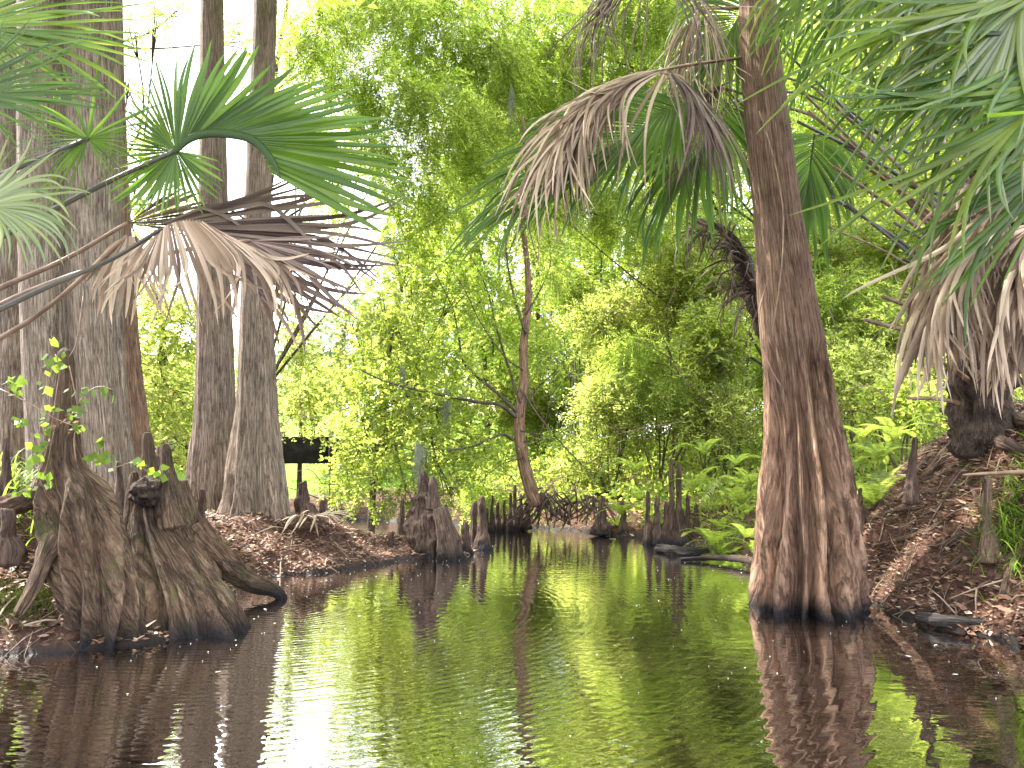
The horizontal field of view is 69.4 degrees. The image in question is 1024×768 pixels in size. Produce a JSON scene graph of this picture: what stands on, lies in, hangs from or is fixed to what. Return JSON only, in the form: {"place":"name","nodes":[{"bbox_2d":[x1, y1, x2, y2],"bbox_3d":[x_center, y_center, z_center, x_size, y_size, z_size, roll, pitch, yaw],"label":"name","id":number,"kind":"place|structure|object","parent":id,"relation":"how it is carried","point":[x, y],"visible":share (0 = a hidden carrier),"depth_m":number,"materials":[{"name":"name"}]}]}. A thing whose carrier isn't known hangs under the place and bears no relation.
{"place":"outdoors","nodes":[
{"label":"outdoors","id":0,"kind":"place"},
{"bbox_2d":[123,0,898,437],"label":"sky","id":1,"kind":"structure","parent":0,"point":[236,149],"materials":[{"name":"white"}]},
{"bbox_2d":[0,518,1023,767],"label":"water","id":2,"kind":"structure","parent":0,"point":[536,648],"depth_m":4.27,"materials":[{"name":"liquid"}]},
{"bbox_2d":[0,347,146,650],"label":"cypress stump","id":3,"kind":"object","parent":2,"relation":"in","point":[84,563],"visible":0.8,"depth_m":5.23,"materials":[{"name":"brown wood"}]},
{"bbox_2d":[0,83,169,499],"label":"vine","id":4,"kind":"object","parent":3,"relation":"attached to","point":[41,447],"visible":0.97,"depth_m":5.20,"materials":[{"name":"green plant"}]},
{"bbox_2d":[123,432,250,640],"bbox_3d":[-2.532,1.366,5.648,1.143,2.024,0.687,0,-7,0],"label":"cypress stump","id":5,"kind":"object","parent":2,"relation":"in","point":[187,592],"visible":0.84,"depth_m":5.61,"materials":[{"name":"brown wood"}]},
{"bbox_2d":[402,471,465,560],"bbox_3d":[-1.152,2.113,10.564,1.082,1.737,0.867,0,-7,0],"label":"cypress stump","id":6,"kind":"object","parent":2,"relation":"in","point":[429,530],"visible":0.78,"depth_m":10.43,"materials":[{"name":"brown wood"}]},
{"bbox_2d":[589,496,612,535],"bbox_3d":[1.681,2.508,14.013,0.467,0.764,0.350,0,-7,0],"label":"cypress knee","id":7,"kind":"object","parent":2,"relation":"on","point":[601,526],"visible":0.98,"depth_m":13.92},
{"bbox_2d":[642,491,651,544],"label":"cypress knee","id":8,"kind":"object","parent":2,"relation":"on","point":[647,538],"visible":0.95,"depth_m":12.37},
{"bbox_2d":[651,497,663,544],"bbox_3d":[2.426,2.310,12.409,0.312,0.818,0.236,0,-7,0],"label":"cypress knee","id":9,"kind":"object","parent":2,"relation":"on","point":[656,535],"visible":0.92,"depth_m":12.36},
{"bbox_2d":[654,544,708,555],"bbox_3d":[2.468,2.453,10.897,0.843,0.158,0.355,-4,-8,33],"label":"log","id":10,"kind":"object","parent":2,"relation":"on","point":[676,550],"visible":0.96,"depth_m":10.75,"materials":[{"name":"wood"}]},
{"bbox_2d":[682,527,751,545],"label":"fern","id":11,"kind":"object","parent":10,"relation":"on","point":[717,534],"visible":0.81,"depth_m":10.75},
{"bbox_2d":[680,555,752,564],"bbox_3d":[2.768,2.278,9.622,0.333,0.146,1.249,5,-9,-37],"label":"log","id":12,"kind":"object","parent":2,"relation":"on","point":[740,558],"visible":0.8,"depth_m":9.74,"materials":[{"name":"brown wood"}]},
{"bbox_2d":[696,537,744,554],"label":"fern","id":13,"kind":"object","parent":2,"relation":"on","point":[722,551],"visible":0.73,"depth_m":10.75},
{"bbox_2d":[916,612,1020,651],"bbox_3d":[3.499,1.826,5.446,0.435,0.171,0.960,1,-7,-11],"label":"log","id":14,"kind":"object","parent":2,"relation":"on","point":[935,619],"visible":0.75,"depth_m":5.62,"materials":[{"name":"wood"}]},
{"bbox_2d":[0,403,1023,655],"bbox_3d":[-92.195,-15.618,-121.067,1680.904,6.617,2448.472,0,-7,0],"label":"ground","id":15,"kind":"structure","parent":0,"point":[68,644],"depth_m":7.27,"materials":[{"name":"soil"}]},
{"bbox_2d":[0,437,12,495],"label":"cypress knee","id":16,"kind":"object","parent":15,"relation":"on","point":[6,478],"visible":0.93,"depth_m":6.34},
{"bbox_2d":[0,0,24,476],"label":"bald cypress","id":17,"kind":"object","parent":15,"relation":"on","point":[10,366],"visible":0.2,"depth_m":9.70,"materials":[{"name":"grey plant"}]},
{"bbox_2d":[0,507,28,567],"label":"cypress knee","id":18,"kind":"object","parent":15,"relation":"on","point":[14,551],"visible":1,"depth_m":5.26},
{"bbox_2d":[0,451,37,576],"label":"grass tuft","id":19,"kind":"object","parent":15,"relation":"on","point":[19,489],"visible":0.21,"depth_m":6.52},
{"bbox_2d":[0,566,59,638],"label":"moss patch","id":20,"kind":"object","parent":15,"relation":"on","point":[17,592],"visible":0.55,"depth_m":5.27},
{"bbox_2d":[16,0,68,479],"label":"bald cypress","id":21,"kind":"object","parent":15,"relation":"on","point":[37,334],"visible":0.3,"depth_m":8.48,"materials":[{"name":"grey plant"}]},
{"bbox_2d":[63,0,136,515],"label":"bald cypress","id":22,"kind":"object","parent":15,"relation":"on","point":[99,355],"visible":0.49,"depth_m":8.60,"materials":[{"name":"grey plant"}]},
{"bbox_2d":[114,461,124,514],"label":"cypress knee","id":23,"kind":"object","parent":15,"relation":"on","point":[119,493],"visible":0.74,"depth_m":6.51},
{"bbox_2d":[121,0,150,475],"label":"bald cypress","id":24,"kind":"object","parent":15,"relation":"on","point":[138,409],"visible":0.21,"depth_m":9.43,"materials":[{"name":"brown plant"}]},
{"bbox_2d":[140,334,194,436],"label":"background tree","id":25,"kind":"object","parent":15,"relation":"on","point":[157,423],"visible":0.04,"depth_m":25.39,"materials":[{"name":"green plant"}]},
{"bbox_2d":[137,269,235,475],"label":"broadleaf tree","id":26,"kind":"object","parent":15,"relation":"on","point":[166,382],"visible":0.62,"depth_m":14.67,"materials":[{"name":"green plant"}]},
{"bbox_2d":[123,0,251,240],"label":"oak tree","id":27,"kind":"object","parent":15,"relation":"on","point":[155,26],"visible":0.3,"depth_m":13.97,"materials":[{"name":"green plant"}]},
{"bbox_2d":[0,0,411,351],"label":"cabbage palm","id":28,"kind":"object","parent":15,"relation":"on","point":[288,139],"visible":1,"depth_m":3.45,"materials":[{"name":"plant"}]},
{"bbox_2d":[185,0,235,510],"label":"bald cypress","id":29,"kind":"object","parent":15,"relation":"on","point":[214,404],"visible":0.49,"depth_m":10.74,"materials":[{"name":"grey plant"}]},
{"bbox_2d":[155,444,287,598],"bbox_3d":[-2.800,1.431,6.850,1.344,1.757,0.677,0,-7,0],"label":"cypress stump","id":30,"kind":"object","parent":15,"relation":"on","point":[220,556],"visible":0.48,"depth_m":6.88,"materials":[{"name":"brown wood"}]},
{"bbox_2d":[153,431,347,495],"bbox_3d":[-7.172,2.802,19.564,5.200,3.000,1.717,0,-7,0],"label":"footbridge","id":31,"kind":"object","parent":15,"relation":"on","point":[299,451],"visible":0.27,"depth_m":18.93,"materials":[{"name":"wood"}]},
{"bbox_2d":[215,0,388,521],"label":"bald cypress","id":32,"kind":"object","parent":15,"relation":"on","point":[255,479],"visible":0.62,"depth_m":10.10,"materials":[{"name":"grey plant"}]},
{"bbox_2d":[294,481,317,514],"bbox_3d":[-2.928,1.670,10.480,0.344,0.599,0.284,4,-8,-29],"label":"cypress knee","id":33,"kind":"object","parent":15,"relation":"on","point":[302,503],"visible":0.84,"depth_m":10.43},
{"bbox_2d":[273,291,355,493],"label":"broadleaf tree","id":34,"kind":"object","parent":15,"relation":"on","point":[301,361],"visible":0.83,"depth_m":17.59,"materials":[{"name":"green plant"}]},
{"bbox_2d":[275,501,354,536],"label":"dead palm leaf","id":35,"kind":"object","parent":15,"relation":"on","point":[313,516],"visible":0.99,"depth_m":9.54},
{"bbox_2d":[288,425,354,521],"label":"shrub","id":36,"kind":"object","parent":15,"relation":"on","point":[329,491],"visible":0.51,"depth_m":17.05,"materials":[{"name":"green plant"}]},
{"bbox_2d":[276,362,366,417],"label":"background tree","id":37,"kind":"object","parent":15,"relation":"on","point":[284,398],"visible":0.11,"depth_m":40.76,"materials":[{"name":"green plant"}]},
{"bbox_2d":[276,311,392,413],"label":"distant tree","id":38,"kind":"object","parent":15,"relation":"on","point":[322,346],"visible":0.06,"depth_m":58.87,"materials":[{"name":"green plant"}]},
{"bbox_2d":[285,394,416,486],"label":"background tree","id":39,"kind":"object","parent":15,"relation":"on","point":[337,428],"visible":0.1,"depth_m":23.87,"materials":[{"name":"green plant"}]},
{"bbox_2d":[325,269,440,408],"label":"distant tree","id":40,"kind":"object","parent":15,"relation":"on","point":[356,300],"visible":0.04,"depth_m":61.22,"materials":[{"name":"green plant"}]},
{"bbox_2d":[251,0,548,376],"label":"bald cypress","id":41,"kind":"object","parent":15,"relation":"on","point":[416,91],"visible":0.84,"depth_m":15.47,"materials":[{"name":"green plant"}]},
{"bbox_2d":[306,235,501,529],"bbox_3d":[-2.144,0.264,14.891,3.913,7.367,3.340,0,-7,0],"label":"broadleaf tree","id":42,"kind":"object","parent":15,"relation":"on","point":[378,430],"visible":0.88,"depth_m":14.64,"materials":[{"name":"green plant"}]},
{"bbox_2d":[343,187,484,471],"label":"background tree","id":43,"kind":"object","parent":15,"relation":"on","point":[436,333],"visible":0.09,"depth_m":26.93,"materials":[{"name":"green plant"}]},
{"bbox_2d":[460,521,473,553],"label":"cypress knee","id":44,"kind":"object","parent":15,"relation":"on","point":[465,541],"visible":0.76,"depth_m":10.96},
{"bbox_2d":[469,501,477,546],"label":"cypress knee","id":45,"kind":"object","parent":15,"relation":"on","point":[473,518],"visible":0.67,"depth_m":11.68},
{"bbox_2d":[408,61,550,470],"bbox_3d":[-1.015,-3.786,24.501,5.202,14.493,5.235,0,-7,0],"label":"background tree","id":46,"kind":"object","parent":15,"relation":"on","point":[485,354],"visible":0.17,"depth_m":23.85,"materials":[{"name":"green plant"}]},
{"bbox_2d":[473,496,492,549],"bbox_3d":[-0.459,2.224,11.607,0.345,0.926,0.301,0,-7,0],"label":"cypress knee","id":47,"kind":"object","parent":15,"relation":"on","point":[482,541],"visible":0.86,"depth_m":11.57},
{"bbox_2d":[361,115,614,507],"bbox_3d":[-0.409,-1.576,14.978,4.759,8.053,2.970,0,-7,0],"label":"slender tree","id":48,"kind":"object","parent":15,"relation":"on","point":[517,414],"visible":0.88,"depth_m":14.77,"materials":[{"name":"green plant"}]},
{"bbox_2d":[404,433,428,484],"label":"spanish moss","id":49,"kind":"object","parent":48,"relation":"hanging from","point":[418,455],"visible":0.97,"depth_m":13.12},
{"bbox_2d":[442,455,564,524],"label":"shrub","id":50,"kind":"object","parent":15,"relation":"on","point":[488,490],"visible":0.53,"depth_m":16.31,"materials":[{"name":"green plant"}]},
{"bbox_2d":[448,281,565,414],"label":"distant tree","id":51,"kind":"object","parent":15,"relation":"on","point":[473,386],"visible":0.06,"depth_m":53.72,"materials":[{"name":"green plant"}]},
{"bbox_2d":[0,400,1023,659],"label":"fallen twigs","id":52,"kind":"object","parent":15,"relation":"on","point":[290,530],"visible":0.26,"depth_m":6.91,"materials":[{"name":"wood"}]},
{"bbox_2d":[464,21,583,456],"bbox_3d":[0.898,-4.869,27.752,5.463,18.907,5.922,0,-7,0],"label":"background tree","id":53,"kind":"object","parent":15,"relation":"on","point":[538,321],"visible":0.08,"depth_m":26.83,"materials":[{"name":"green plant"}]},
{"bbox_2d":[472,356,595,457],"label":"shrub","id":54,"kind":"object","parent":15,"relation":"on","point":[532,420],"visible":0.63,"depth_m":23.58,"materials":[{"name":"green plant"}]},
{"bbox_2d":[505,486,617,528],"bbox_3d":[1.028,2.434,14.646,2.336,0.822,1.280,0,-7,0],"label":"root tangle","id":55,"kind":"object","parent":15,"relation":"on","point":[545,496],"visible":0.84,"depth_m":14.40,"materials":[{"name":"brown wood"}]},
{"bbox_2d":[537,336,601,402],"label":"shrub","id":56,"kind":"object","parent":15,"relation":"on","point":[553,370],"visible":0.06,"depth_m":26.02,"materials":[{"name":"green plant"}]},
{"bbox_2d":[520,247,641,443],"bbox_3d":[1.987,-0.576,20.308,3.866,6.648,3.223,0,-7,0],"label":"shrub","id":57,"kind":"object","parent":15,"relation":"on","point":[574,293],"visible":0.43,"depth_m":20.08,"materials":[{"name":"green plant"}]},
{"bbox_2d":[520,7,654,456],"bbox_3d":[3.009,-4.863,24.882,5.410,18.381,5.148,6,-9,-39],"label":"background tree","id":58,"kind":"object","parent":15,"relation":"on","point":[559,380],"visible":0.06,"depth_m":24.08,"materials":[{"name":"green plant"}]},
{"bbox_2d":[415,0,761,365],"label":"bald cypress","id":59,"kind":"object","parent":15,"relation":"on","point":[543,102],"visible":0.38,"depth_m":17.78,"materials":[{"name":"green plant"}]},
{"bbox_2d":[513,423,666,500],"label":"shrub","id":60,"kind":"object","parent":15,"relation":"on","point":[567,473],"visible":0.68,"depth_m":17.43,"materials":[{"name":"green plant"}]},
{"bbox_2d":[527,357,661,495],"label":"shrub","id":61,"kind":"object","parent":15,"relation":"on","point":[590,402],"visible":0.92,"depth_m":16.83,"materials":[{"name":"green plant"}]},
{"bbox_2d":[545,268,684,482],"bbox_3d":[2.549,-0.106,19.079,3.386,5.567,3.506,0,-7,0],"label":"shrub","id":62,"kind":"object","parent":15,"relation":"on","point":[604,314],"visible":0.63,"depth_m":18.74,"materials":[{"name":"green plant"}]},
{"bbox_2d":[608,479,665,500],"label":"fern","id":63,"kind":"object","parent":15,"relation":"on","point":[640,495],"visible":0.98,"depth_m":13.32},
{"bbox_2d":[566,321,719,491],"bbox_3d":[3.259,0.512,17.289,3.512,4.088,3.390,-4,-8,29],"label":"shrub","id":64,"kind":"object","parent":15,"relation":"on","point":[645,370],"visible":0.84,"depth_m":17.00,"materials":[{"name":"green plant"}]},
{"bbox_2d":[583,36,724,462],"bbox_3d":[4.660,-4.382,23.744,5.434,16.000,5.529,0,-7,0],"label":"background tree","id":65,"kind":"object","parent":15,"relation":"on","point":[655,430],"visible":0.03,"depth_m":22.99,"materials":[{"name":"green plant"}]},
{"bbox_2d":[661,502,669,544],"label":"cypress knee","id":66,"kind":"object","parent":15,"relation":"on","point":[665,535],"visible":0.82,"depth_m":12.37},
{"bbox_2d":[589,217,743,471],"bbox_3d":[4.314,-0.909,19.127,5.042,6.752,3.039,2,-7,-20],"label":"shrub","id":67,"kind":"object","parent":15,"relation":"on","point":[665,292],"visible":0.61,"depth_m":18.78,"materials":[{"name":"green plant"}]},
{"bbox_2d":[668,458,675,539],"bbox_3d":[2.674,1.943,12.456,0.201,1.387,0.189,4,-8,-28],"label":"cypress knee","id":68,"kind":"object","parent":15,"relation":"on","point":[671,526],"visible":0.94,"depth_m":12.42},
{"bbox_2d":[675,463,681,534],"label":"cypress knee","id":69,"kind":"object","parent":15,"relation":"on","point":[678,507],"visible":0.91,"depth_m":12.44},
{"bbox_2d":[669,508,689,544],"bbox_3d":[2.812,2.444,12.402,0.444,0.707,0.363,-2,-7,17],"label":"cypress knee","id":70,"kind":"object","parent":15,"relation":"on","point":[679,539],"visible":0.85,"depth_m":12.30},
{"bbox_2d":[616,341,763,489],"bbox_3d":[3.990,0.654,16.513,3.499,3.402,2.944,0,-7,0],"label":"shrub","id":71,"kind":"object","parent":15,"relation":"on","point":[719,410],"visible":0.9,"depth_m":16.03,"materials":[{"name":"green plant"}]},
{"bbox_2d":[661,466,727,487],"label":"fern","id":72,"kind":"object","parent":15,"relation":"on","point":[694,484],"visible":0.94,"depth_m":12.42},
{"bbox_2d":[671,438,730,453],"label":"fern","id":73,"kind":"object","parent":15,"relation":"on","point":[702,446],"visible":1,"depth_m":13.41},
{"bbox_2d":[659,292,762,478],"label":"shrub","id":74,"kind":"object","parent":15,"relation":"on","point":[709,349],"visible":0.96,"depth_m":16.33,"materials":[{"name":"green plant"}]},
{"bbox_2d":[666,221,755,476],"bbox_3d":[5.440,-0.923,18.096,3.005,6.430,3.683,-4,-8,28],"label":"shrub","id":75,"kind":"object","parent":15,"relation":"on","point":[696,291],"visible":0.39,"depth_m":17.86,"materials":[{"name":"green plant"}]},
{"bbox_2d":[637,1,806,455],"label":"background tree","id":76,"kind":"object","parent":15,"relation":"on","point":[751,375],"visible":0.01,"depth_m":24.91,"materials":[{"name":"green plant"}]},
{"bbox_2d":[436,0,1023,459],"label":"cabbage palm","id":77,"kind":"object","parent":15,"relation":"on","point":[964,308],"visible":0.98,"depth_m":5.74,"materials":[{"name":"plant"}]},
{"bbox_2d":[656,203,758,351],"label":"dead palm leaf","id":78,"kind":"object","parent":77,"relation":"attached to","point":[740,256],"visible":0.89,"depth_m":8.12,"materials":[{"name":"plant"}]},
{"bbox_2d":[706,485,757,502],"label":"fern","id":79,"kind":"object","parent":15,"relation":"on","point":[739,496],"visible":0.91,"depth_m":10.83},
{"bbox_2d":[721,467,758,486],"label":"fern","id":80,"kind":"object","parent":15,"relation":"on","point":[749,480],"visible":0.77,"depth_m":10.85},
{"bbox_2d":[475,399,1023,554],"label":"ground cover","id":81,"kind":"object","parent":15,"relation":"on","point":[688,464],"visible":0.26,"depth_m":16.48,"materials":[{"name":"plant"}]},
{"bbox_2d":[722,3,852,451],"bbox_3d":[8.924,-4.753,24.809,5.191,16.919,6.157,0,-7,0],"label":"background tree","id":82,"kind":"object","parent":15,"relation":"on","point":[760,384],"visible":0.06,"depth_m":24.32,"materials":[{"name":"green plant"}]},
{"bbox_2d":[738,0,871,623],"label":"bald cypress","id":83,"kind":"object","parent":15,"relation":"on","point":[810,557],"visible":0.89,"depth_m":6.51,"materials":[{"name":"brown plant"}]},
{"bbox_2d":[750,186,863,359],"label":"shrub","id":84,"kind":"object","parent":15,"relation":"on","point":[834,253],"visible":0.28,"depth_m":17.74,"materials":[{"name":"green plant"}]},
{"bbox_2d":[703,0,984,436],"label":"bald cypress","id":85,"kind":"object","parent":15,"relation":"on","point":[799,128],"visible":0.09,"depth_m":18.68,"materials":[{"name":"green plant"}]},
{"bbox_2d":[790,21,897,432],"bbox_3d":[11.235,-5.197,24.815,5.855,18.842,5.856,0,-7,0],"label":"background tree","id":86,"kind":"object","parent":15,"relation":"on","point":[849,265],"visible":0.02,"depth_m":24.05,"materials":[{"name":"green plant"}]},
{"bbox_2d":[811,218,906,443],"bbox_3d":[7.880,-0.981,15.545,3.005,5.744,4.000,4,-8,-32],"label":"shrub","id":87,"kind":"object","parent":15,"relation":"on","point":[834,292],"visible":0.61,"depth_m":15.76,"materials":[{"name":"green plant"}]},
{"bbox_2d":[822,317,914,480],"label":"shrub","id":88,"kind":"object","parent":15,"relation":"on","point":[847,372],"visible":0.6,"depth_m":13.66,"materials":[{"name":"green plant"}]},
{"bbox_2d":[824,275,918,473],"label":"shrub","id":89,"kind":"object","parent":15,"relation":"on","point":[874,331],"visible":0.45,"depth_m":14.80,"materials":[{"name":"green plant"}]},
{"bbox_2d":[848,442,910,463],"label":"fern","id":90,"kind":"object","parent":15,"relation":"on","point":[887,449],"visible":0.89,"depth_m":9.41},
{"bbox_2d":[856,470,905,503],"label":"fern","id":91,"kind":"object","parent":15,"relation":"on","point":[872,494],"visible":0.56,"depth_m":8.04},
{"bbox_2d":[833,190,934,448],"bbox_3d":[8.949,-1.581,17.037,3.710,6.634,2.851,4,-8,-32],"label":"shrub","id":92,"kind":"object","parent":15,"relation":"on","point":[871,235],"visible":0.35,"depth_m":16.80,"materials":[{"name":"green plant"}]},
{"bbox_2d":[853,414,930,441],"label":"fern","id":93,"kind":"object","parent":15,"relation":"on","point":[892,433],"visible":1,"depth_m":10.45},
{"bbox_2d":[837,356,948,468],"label":"shrub","id":94,"kind":"object","parent":15,"relation":"on","point":[910,411],"visible":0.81,"depth_m":11.71,"materials":[{"name":"green plant"}]},
{"bbox_2d":[838,45,948,437],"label":"background tree","id":95,"kind":"object","parent":15,"relation":"on","point":[888,164],"visible":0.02,"depth_m":22.35,"materials":[{"name":"green plant"}]},
{"bbox_2d":[877,575,930,586],"bbox_3d":[3.486,1.755,6.673,0.169,0.153,0.826,0,-7,0],"label":"root","id":96,"kind":"object","parent":15,"relation":"on","point":[911,583],"visible":0.88,"depth_m":6.45,"materials":[{"name":"brown wood"}]},
{"bbox_2d":[864,497,944,523],"bbox_3d":[3.954,1.288,7.447,0.111,0.332,1.155,1,-7,-12],"label":"root","id":97,"kind":"object","parent":15,"relation":"on","point":[904,508],"visible":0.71,"depth_m":7.51,"materials":[{"name":"brown wood"}]},
{"bbox_2d":[873,516,949,547],"bbox_3d":[3.761,1.415,7.003,0.175,0.378,0.974,1,-7,-5],"label":"root","id":98,"kind":"object","parent":15,"relation":"on","point":[900,539],"visible":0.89,"depth_m":6.95,"materials":[{"name":"brown wood"}]},
{"bbox_2d":[902,437,921,505],"bbox_3d":[3.739,0.818,6.952,0.162,0.644,0.146,-5,-8,36],"label":"cypress knee","id":99,"kind":"object","parent":15,"relation":"on","point":[911,495],"visible":1,"depth_m":6.91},
{"bbox_2d":[920,439,950,480],"bbox_3d":[4.585,0.666,7.609,0.844,0.711,0.202,2,-7,-14],"label":"root","id":100,"kind":"object","parent":15,"relation":"on","point":[938,456],"visible":0.3,"depth_m":7.49,"materials":[{"name":"brown wood"}]},
{"bbox_2d":[905,525,1002,555],"bbox_3d":[3.774,1.363,6.360,0.128,0.342,0.828,5,-8,-34],"label":"root","id":101,"kind":"object","parent":15,"relation":"on","point":[950,540],"visible":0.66,"depth_m":6.32,"materials":[{"name":"brown wood"}]},
{"bbox_2d":[908,352,1023,425],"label":"shrub","id":102,"kind":"object","parent":15,"relation":"on","point":[1017,390],"visible":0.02,"depth_m":12.80,"materials":[{"name":"green plant"}]},
{"bbox_2d":[937,430,1023,577],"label":"grass tuft","id":103,"kind":"object","parent":15,"relation":"on","point":[1004,491],"visible":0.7,"depth_m":6.13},
{"bbox_2d":[947,549,1014,569],"bbox_3d":[3.832,1.410,5.993,0.143,0.252,0.574,4,-8,-32],"label":"root","id":104,"kind":"object","parent":15,"relation":"on","point":[955,561],"visible":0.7,"depth_m":6.14,"materials":[{"name":"brown wood"}]},
{"bbox_2d":[940,463,1023,601],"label":"grass tuft","id":105,"kind":"object","parent":15,"relation":"on","point":[1005,526],"visible":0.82,"depth_m":5.88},
{"bbox_2d":[976,476,1003,563],"bbox_3d":[3.786,1.088,5.910,0.188,0.696,0.175,0,-7,0],"label":"cypress knee","id":106,"kind":"object","parent":15,"relation":"on","point":[986,544],"visible":0.97,"depth_m":5.88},
{"bbox_2d":[962,470,1023,475],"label":"fallen stalk","id":107,"kind":"object","parent":15,"relation":"on","point":[1010,472],"visible":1,"depth_m":5.43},
{"bbox_2d":[992,435,1023,456],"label":"root","id":108,"kind":"object","parent":15,"relation":"on","point":[1005,443],"visible":0.6,"depth_m":6.45,"materials":[{"name":"brown wood"}]},
{"bbox_2d":[998,541,1023,596],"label":"root","id":109,"kind":"object","parent":15,"relation":"on","point":[1005,588],"visible":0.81,"depth_m":5.69,"materials":[{"name":"brown wood"}]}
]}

